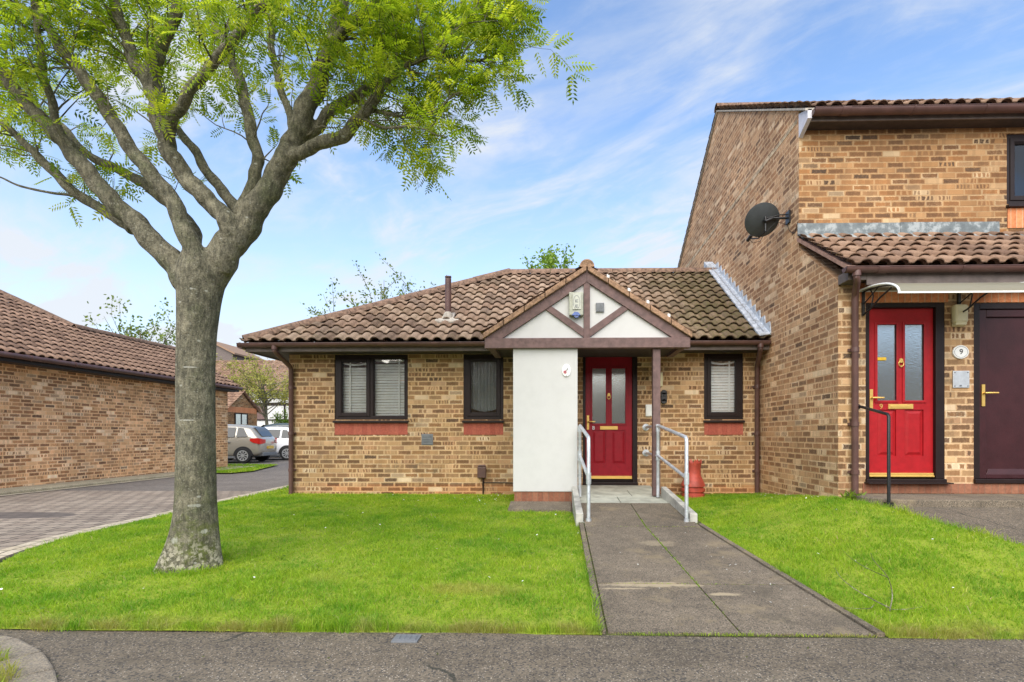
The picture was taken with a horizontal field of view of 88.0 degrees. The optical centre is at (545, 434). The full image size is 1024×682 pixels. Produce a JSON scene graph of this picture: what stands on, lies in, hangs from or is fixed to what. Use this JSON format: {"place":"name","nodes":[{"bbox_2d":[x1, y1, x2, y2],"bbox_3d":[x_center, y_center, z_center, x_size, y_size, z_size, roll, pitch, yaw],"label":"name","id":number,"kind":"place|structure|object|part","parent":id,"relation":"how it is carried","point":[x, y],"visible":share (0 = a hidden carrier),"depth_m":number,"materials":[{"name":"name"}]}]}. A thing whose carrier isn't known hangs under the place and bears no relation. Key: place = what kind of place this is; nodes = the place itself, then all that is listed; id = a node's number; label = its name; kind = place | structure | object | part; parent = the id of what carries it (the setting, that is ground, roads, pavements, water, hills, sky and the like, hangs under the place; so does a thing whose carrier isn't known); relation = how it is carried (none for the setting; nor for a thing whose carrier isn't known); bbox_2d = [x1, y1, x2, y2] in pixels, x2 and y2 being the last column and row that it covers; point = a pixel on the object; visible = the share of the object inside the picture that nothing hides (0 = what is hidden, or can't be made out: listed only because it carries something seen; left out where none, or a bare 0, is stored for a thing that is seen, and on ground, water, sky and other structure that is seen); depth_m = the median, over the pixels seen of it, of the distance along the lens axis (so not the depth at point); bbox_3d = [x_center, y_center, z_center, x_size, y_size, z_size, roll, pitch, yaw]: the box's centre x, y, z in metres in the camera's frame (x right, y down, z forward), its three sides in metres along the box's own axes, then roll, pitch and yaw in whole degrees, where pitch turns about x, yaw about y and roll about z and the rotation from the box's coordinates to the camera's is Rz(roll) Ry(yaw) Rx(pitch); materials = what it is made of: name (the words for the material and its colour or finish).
{"place":"outdoors","nodes":[
{"label":"outdoors","id":0,"kind":"place"},
{"bbox_2d":[0,289,242,487],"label":"side building","id":1,"kind":"structure","parent":0,"point":[78,402],"depth_m":12.25,"materials":[{"name":"beige brick"}]},
{"bbox_2d":[0,466,253,494],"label":"verge strip","id":2,"kind":"object","parent":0,"point":[26,489],"visible":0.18,"depth_m":11.43,"materials":[{"name":"concrete"}]},
{"bbox_2d":[0,491,256,549],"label":"road","id":3,"kind":"structure","parent":0,"point":[28,517],"depth_m":7.80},
{"bbox_2d":[0,477,169,495],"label":"edging","id":4,"kind":"object","parent":3,"relation":"on","point":[78,487],"visible":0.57,"depth_m":10.94,"materials":[{"name":"grey concrete"}]},
{"bbox_2d":[52,469,288,490],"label":"road","id":5,"kind":"structure","parent":0,"point":[260,479],"depth_m":11.97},
{"bbox_2d":[216,342,263,368],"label":"distant house","id":6,"kind":"structure","parent":0,"point":[225,352],"depth_m":61.12,"materials":[{"name":"brown tile"}]},
{"bbox_2d":[228,456,288,468],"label":"road","id":7,"kind":"structure","parent":0,"point":[282,463],"depth_m":21.18,"materials":[{"name":"grey asphalt"}]},
{"bbox_2d":[228,391,260,425],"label":"brick annexe","id":8,"kind":"structure","parent":7,"relation":"on","point":[243,408],"depth_m":28.33,"materials":[{"name":"brown brick"}]},
{"bbox_2d":[234,413,247,424],"bbox_3d":[-16.236,-0.510,28.260,0.040,1.320,1.150,0,0,2],"label":"window","id":9,"kind":"structure","parent":8,"relation":"in","point":[239,418],"depth_m":28.24,"materials":[{"name":"glass"}]},
{"bbox_2d":[228,424,276,462],"bbox_3d":[-13.035,0.335,21.200,3.941,1.530,2.040,0,0,-4],"label":"hatchback car","id":10,"kind":"object","parent":7,"relation":"on","point":[247,443],"visible":0.49,"depth_m":20.56,"materials":[{"name":"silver metal"}]},
{"bbox_3d":[-12.372,-0.098,20.496,0.680,0.395,0.165,0,0,-5],"label":"window","id":11,"kind":"part","parent":10,"relation":"part of","materials":[{"name":"grey glass"}]},
{"bbox_3d":[-11.745,-0.101,20.552,0.420,0.363,0.168,0,0,-5],"label":"window","id":12,"kind":"part","parent":10,"relation":"part of","materials":[{"name":"grey glass"}]},
{"bbox_3d":[-11.370,-0.138,21.331,0.340,0.380,1.010,0,0,-5],"label":"rear window","id":13,"kind":"part","parent":10,"relation":"part of","materials":[{"name":"blue glass"}]},
{"bbox_2d":[228,427,288,459],"bbox_3d":[-12.521,0.365,23.637,3.941,1.470,2.040,0,0,-4],"label":"hatchback car","id":14,"kind":"object","parent":7,"relation":"on","point":[280,434],"visible":0.16,"depth_m":22.89,"materials":[{"name":"white paint"}]},
{"bbox_3d":[-11.858,-0.050,22.933,0.680,0.377,0.165,0,0,-5],"label":"window","id":15,"kind":"part","parent":14,"relation":"part of","materials":[{"name":"grey glass"}]},
{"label":"window","id":16,"kind":"part","parent":14,"relation":"part of","materials":[{"name":"grey glass"}]},
{"bbox_2d":[261,423,288,426],"bbox_3d":[-13.300,0.255,26.359,3.941,1.690,2.040,0,0,-4],"label":"hatchback car","id":17,"kind":"object","parent":7,"relation":"on","point":[279,425],"visible":0.04,"depth_m":25.78,"materials":[{"name":"paint"}]},
{"bbox_2d":[0,494,601,634],"bbox_3d":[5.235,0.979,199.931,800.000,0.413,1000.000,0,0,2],"label":"ground","id":18,"kind":"structure","parent":0,"point":[5,557],"depth_m":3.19,"materials":[{"name":"green plant"}]},
{"bbox_2d":[0,636,57,681],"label":"kerb","id":19,"kind":"structure","parent":18,"relation":"on","point":[43,669],"depth_m":2.64,"materials":[{"name":"concrete"}]},
{"bbox_2d":[84,294,175,345],"bbox_3d":[-20.405,-2.933,26.721,5.786,8.239,6.140,0,0,2],"label":"spring tree","id":20,"kind":"object","parent":18,"relation":"on","point":[142,334],"visible":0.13,"depth_m":26.53,"materials":[{"name":"green plant"}]},
{"bbox_2d":[0,485,288,557],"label":"edging","id":21,"kind":"object","parent":18,"relation":"on","point":[29,543],"visible":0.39,"depth_m":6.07,"materials":[{"name":"grey concrete"}]},
{"bbox_2d":[216,350,288,424],"bbox_3d":[-16.675,-1.960,31.521,6.366,6.244,5.263,0,0,2],"label":"spring tree","id":22,"kind":"object","parent":18,"relation":"on","point":[258,393],"visible":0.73,"depth_m":30.88,"materials":[{"name":"green plant"}]},
{"bbox_2d":[270,407,288,423],"bbox_3d":[-16.478,-0.478,33.455,2.024,3.286,1.762,0,0,2],"label":"shrub","id":23,"kind":"object","parent":18,"relation":"on","point":[277,416],"visible":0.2,"depth_m":33.25,"materials":[{"name":"green plant"}]},
{"bbox_2d":[0,0,596,573],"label":"rowan tree","id":24,"kind":"object","parent":18,"relation":"on","point":[200,276],"visible":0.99,"depth_m":4.26,"materials":[{"name":"green plant"}]},
{"bbox_2d":[216,360,403,426],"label":"half timbered house","id":25,"kind":"structure","parent":18,"relation":"on","point":[283,368],"depth_m":42.35,"materials":[{"name":"brown brick"}]},
{"bbox_2d":[303,252,435,380],"bbox_3d":[-6.121,-2.868,20.043,6.170,8.072,4.145,0,0,2],"label":"spring tree","id":26,"kind":"object","parent":18,"relation":"on","point":[385,295],"visible":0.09,"depth_m":19.39,"materials":[{"name":"green plant"}]},
{"bbox_2d":[0,493,953,596],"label":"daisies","id":27,"kind":"object","parent":18,"relation":"on","point":[485,519],"visible":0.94,"depth_m":6.03,"materials":[{"name":"white plant"}]},
{"bbox_2d":[236,259,770,507],"bbox_3d":[-0.627,-1.238,10.529,8.255,4.775,6.418,0,0,2],"label":"bungalow","id":28,"kind":"object","parent":18,"relation":"on","point":[495,400],"visible":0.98,"depth_m":8.62,"materials":[{"name":"brick"}]},
{"bbox_2d":[332,354,408,422],"bbox_3d":[-2.855,-0.759,8.713,1.239,1.122,0.181,0,0,2],"label":"window","id":29,"kind":"structure","parent":28,"relation":"in","point":[367,415],"depth_m":8.75,"materials":[{"name":"brown plastic"}]},
{"bbox_2d":[462,354,503,422],"bbox_3d":[-1.008,-0.759,8.679,0.680,1.122,0.210,0,0,2],"label":"window","id":30,"kind":"structure","parent":28,"relation":"in","point":[483,373],"depth_m":8.66,"materials":[{"name":"brown plastic"}]},
{"bbox_2d":[562,364,570,376],"bbox_3d":[0.293,-0.900,7.373,0.124,0.176,0.022,0,0,2],"label":"house plaque","id":31,"kind":"object","parent":28,"relation":"attached to","point":[566,369],"visible":1,"depth_m":7.37,"materials":[{"name":"white ceramic"}]},
{"bbox_2d":[569,292,582,318],"bbox_3d":[0.427,-1.799,7.330,0.200,0.362,0.098,0,0,2],"label":"alarm box","id":32,"kind":"object","parent":28,"relation":"attached to","point":[576,305],"visible":1,"depth_m":7.29,"materials":[{"name":"grey plastic"}]},
{"bbox_2d":[596,303,603,311],"bbox_3d":[0.760,-1.772,7.353,0.115,0.125,0.036,0,0,2],"label":"vent grille","id":33,"kind":"object","parent":28,"relation":"attached to","point":[599,307],"visible":1,"depth_m":7.34,"materials":[{"name":"grey plastic"}]},
{"bbox_2d":[586,357,631,478],"bbox_3d":[1.035,-0.276,8.606,0.754,1.988,0.112,0,0,2],"label":"door","id":34,"kind":"structure","parent":28,"relation":"in","point":[608,379],"depth_m":8.62,"materials":[{"name":"red wood"}]},
{"bbox_2d":[645,404,651,415],"bbox_3d":[1.669,-0.395,8.536,0.100,0.190,0.045,0,0,2],"label":"entry panel","id":35,"kind":"object","parent":28,"relation":"attached to","point":[648,409],"visible":1,"depth_m":8.51,"materials":[{"name":"white plastic"}]},
{"bbox_2d":[660,372,662,386],"bbox_3d":[1.806,-0.892,8.525,0.165,0.225,0.059,0,0,2],"label":"junction box","id":36,"kind":"object","parent":28,"relation":"attached to","point":[661,379],"visible":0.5,"depth_m":8.49,"materials":[{"name":"beige plastic"}]},
{"bbox_2d":[661,390,666,403],"bbox_3d":[1.911,-0.613,8.524,0.095,0.225,0.055,0,0,2],"label":"key safe","id":37,"kind":"object","parent":28,"relation":"attached to","point":[663,396],"visible":1,"depth_m":8.50,"materials":[{"name":"black paint"}]},
{"bbox_2d":[703,353,744,422],"bbox_3d":[2.875,-0.759,8.563,0.652,1.122,0.181,0,0,2],"label":"window","id":38,"kind":"structure","parent":28,"relation":"in","point":[711,410],"depth_m":8.55,"materials":[{"name":"brown plastic"}]},
{"bbox_2d":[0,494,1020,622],"bbox_3d":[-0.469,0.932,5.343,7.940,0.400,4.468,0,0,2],"label":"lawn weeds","id":39,"kind":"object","parent":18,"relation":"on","point":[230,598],"visible":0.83,"depth_m":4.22,"materials":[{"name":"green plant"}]},
{"bbox_2d":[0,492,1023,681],"bbox_3d":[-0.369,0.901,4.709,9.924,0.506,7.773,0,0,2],"label":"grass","id":40,"kind":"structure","parent":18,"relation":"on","point":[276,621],"depth_m":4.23,"materials":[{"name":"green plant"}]},
{"bbox_2d":[508,501,571,513],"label":"paving slab","id":41,"kind":"structure","parent":18,"relation":"on","point":[544,506],"depth_m":7.13,"materials":[{"name":"concrete"}]},
{"bbox_2d":[520,243,579,271],"bbox_3d":[0.261,-3.418,21.942,3.314,9.171,2.746,0,0,2],"label":"spring tree","id":42,"kind":"object","parent":18,"relation":"on","point":[549,261],"visible":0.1,"depth_m":21.48,"materials":[{"name":"green plant"}]},
{"bbox_2d":[572,486,582,525],"bbox_3d":[0.399,0.930,6.657,0.085,0.439,1.331,0,0,1],"label":"ramp upstand","id":43,"kind":"object","parent":18,"relation":"on","point":[577,511],"visible":0.64,"depth_m":6.39,"materials":[{"name":"concrete"}]},
{"bbox_2d":[578,424,590,521],"bbox_3d":[0.468,0.432,6.623,0.124,1.156,1.351,0,0,-2],"label":"handrail","id":44,"kind":"object","parent":43,"relation":"attached to","point":[587,470],"visible":0.84,"depth_m":6.01,"materials":[{"name":"metal"}]},
{"bbox_2d":[580,485,667,502],"bbox_3d":[1.067,0.931,7.710,1.190,0.237,1.650,0,0,2],"label":"doorstep","id":45,"kind":"object","parent":18,"relation":"on","point":[621,493],"visible":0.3,"depth_m":7.57,"materials":[{"name":"grey concrete"}]},
{"bbox_2d":[661,487,696,522],"bbox_3d":[1.649,0.930,6.624,0.085,0.439,1.336,0,0,-2],"label":"ramp upstand","id":46,"kind":"object","parent":18,"relation":"on","point":[673,499],"visible":0.46,"depth_m":6.56,"materials":[{"name":"concrete"}]},
{"bbox_2d":[642,424,688,521],"bbox_3d":[1.591,0.415,7.239,0.157,1.190,2.640,0,0,1],"label":"handrail","id":47,"kind":"object","parent":46,"relation":"on","point":[645,452],"visible":0.9,"depth_m":6.58,"materials":[{"name":"metal"}]},
{"bbox_2d":[677,97,1023,498],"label":"house","id":48,"kind":"structure","parent":18,"relation":"on","point":[868,192],"depth_m":6.86,"materials":[{"name":"brick"}]},
{"bbox_2d":[745,202,797,242],"bbox_3d":[3.205,-2.991,7.527,0.697,0.489,0.549,0,0,25],"label":"satellite dish","id":49,"kind":"object","parent":48,"relation":"attached to","point":[762,219],"visible":1,"depth_m":7.42,"materials":[{"name":"grey metal"}]},
{"bbox_2d":[869,308,934,476],"bbox_3d":[4.117,-0.488,6.125,0.745,1.955,0.112,0,0,2],"label":"door","id":50,"kind":"structure","parent":48,"relation":"in","point":[900,385],"depth_m":6.14,"materials":[{"name":"red wood"}]},
{"bbox_2d":[859,282,1023,315],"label":"door canopy","id":51,"kind":"object","parent":48,"relation":"attached to","point":[987,288],"visible":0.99,"depth_m":5.41,"materials":[{"name":"beige plastic"}]},
{"bbox_2d":[951,304,967,326],"bbox_3d":[4.722,-1.361,6.028,0.155,0.248,0.079,0,0,2],"label":"wall light","id":52,"kind":"object","parent":48,"relation":"attached to","point":[959,317],"visible":1,"depth_m":6.00,"materials":[{"name":"beige plastic"}]},
{"bbox_2d":[952,371,968,387],"bbox_3d":[4.768,-0.637,6.067,0.185,0.195,0.019,0,0,2],"label":"cover plate","id":53,"kind":"object","parent":48,"relation":"attached to","point":[960,379],"visible":1,"depth_m":6.06,"materials":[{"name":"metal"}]},
{"bbox_2d":[952,345,968,358],"bbox_3d":[4.760,-0.950,6.064,0.180,0.156,0.025,0,0,2],"label":"number plaque","id":54,"kind":"object","parent":48,"relation":"attached to","point":[960,351],"visible":1,"depth_m":6.06,"materials":[{"name":"white ceramic"}]},
{"bbox_2d":[980,309,1023,478],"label":"door","id":55,"kind":"structure","parent":48,"relation":"in","point":[1001,331],"depth_m":6.11,"materials":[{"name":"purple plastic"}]},
{"bbox_2d":[1006,134,1023,207],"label":"window","id":56,"kind":"structure","parent":48,"relation":"in","point":[1015,142],"depth_m":7.06,"materials":[{"name":"brown plastic"}]},
{"bbox_2d":[846,494,1023,507],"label":"landing","id":57,"kind":"object","parent":18,"relation":"on","point":[970,500],"visible":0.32,"depth_m":5.53,"materials":[{"name":"concrete"}]},
{"bbox_2d":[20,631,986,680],"bbox_3d":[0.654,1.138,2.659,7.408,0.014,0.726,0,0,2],"label":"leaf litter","id":58,"kind":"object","parent":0,"point":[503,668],"visible":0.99,"depth_m":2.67,"materials":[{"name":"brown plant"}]},
{"bbox_2d":[0,629,1023,681],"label":"pavement","id":59,"kind":"structure","parent":0,"point":[104,656],"depth_m":2.74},
{"bbox_2d":[391,634,421,642],"bbox_3d":[-0.780,1.152,2.974,0.145,0.036,0.105,0,0,2],"label":"stopcock cover","id":60,"kind":"object","parent":59,"relation":"on","point":[406,638],"visible":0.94,"depth_m":2.96,"materials":[{"name":"grey plastic"}]},
{"bbox_2d":[0,0,1023,389],"label":"sky","id":61,"kind":"structure","parent":0,"point":[612,174],"materials":[{"name":"blue"}]},
{"bbox_2d":[579,503,887,637],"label":"path","id":62,"kind":"structure","parent":0,"point":[680,602],"depth_m":3.87,"materials":[{"name":"concrete"}]},
{"bbox_2d":[579,523,884,636],"bbox_3d":[1.162,1.086,4.456,1.640,0.216,2.822,0,0,2],"label":"path edging","id":63,"kind":"object","parent":62,"relation":"on","point":[875,631],"visible":0.54,"depth_m":3.89,"materials":[{"name":"concrete"}]},
{"bbox_2d":[676,495,1023,638],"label":"lawn","id":64,"kind":"structure","parent":0,"point":[973,568],"depth_m":4.05,"materials":[{"name":"green plant"}]},
{"bbox_2d":[681,459,704,497],"bbox_3d":[2.318,0.675,8.302,0.370,0.600,0.367,0,0,2],"label":"chimney pot","id":65,"kind":"object","parent":64,"relation":"on","point":[696,486],"visible":0.77,"depth_m":8.18,"materials":[{"name":"red ceramic"}]},
{"bbox_2d":[832,487,865,498],"bbox_3d":[3.433,0.649,5.902,0.343,0.141,0.294,0,0,-23],"label":"weed","id":66,"kind":"object","parent":64,"relation":"on","point":[850,494],"visible":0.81,"depth_m":5.93,"materials":[{"name":"green plant"}]},
{"bbox_2d":[835,554,921,610],"bbox_3d":[2.141,0.945,3.445,0.500,0.352,0.202,0,0,2],"label":"fallen twig","id":67,"kind":"object","parent":64,"relation":"on","point":[871,598],"visible":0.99,"depth_m":3.40,"materials":[{"name":"brown plant"}]},
{"bbox_2d":[885,506,1023,544],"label":"driveway","id":68,"kind":"structure","parent":0,"point":[1009,522],"depth_m":5.10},
{"bbox_2d":[859,404,893,506],"bbox_3d":[3.578,0.198,5.761,0.090,1.105,0.696,0,0,6],"label":"black handrail","id":69,"kind":"object","parent":68,"relation":"on","point":[888,451],"visible":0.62,"depth_m":5.45,"materials":[{"name":"metal"}]},
{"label":"lawn","id":70,"kind":"structure","parent":0,"visible":0},
{"bbox_2d":[229,485,288,499],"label":"grass","id":71,"kind":"structure","parent":70,"relation":"on","point":[285,490],"depth_m":9.23,"materials":[{"name":"green plant"}]},
{"label":"lawn","id":72,"kind":"structure","parent":0,"visible":0},
{"bbox_2d":[216,463,276,472],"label":"grass","id":73,"kind":"structure","parent":72,"relation":"on","point":[244,468],"depth_m":16.56,"materials":[{"name":"green plant"}]}
]}

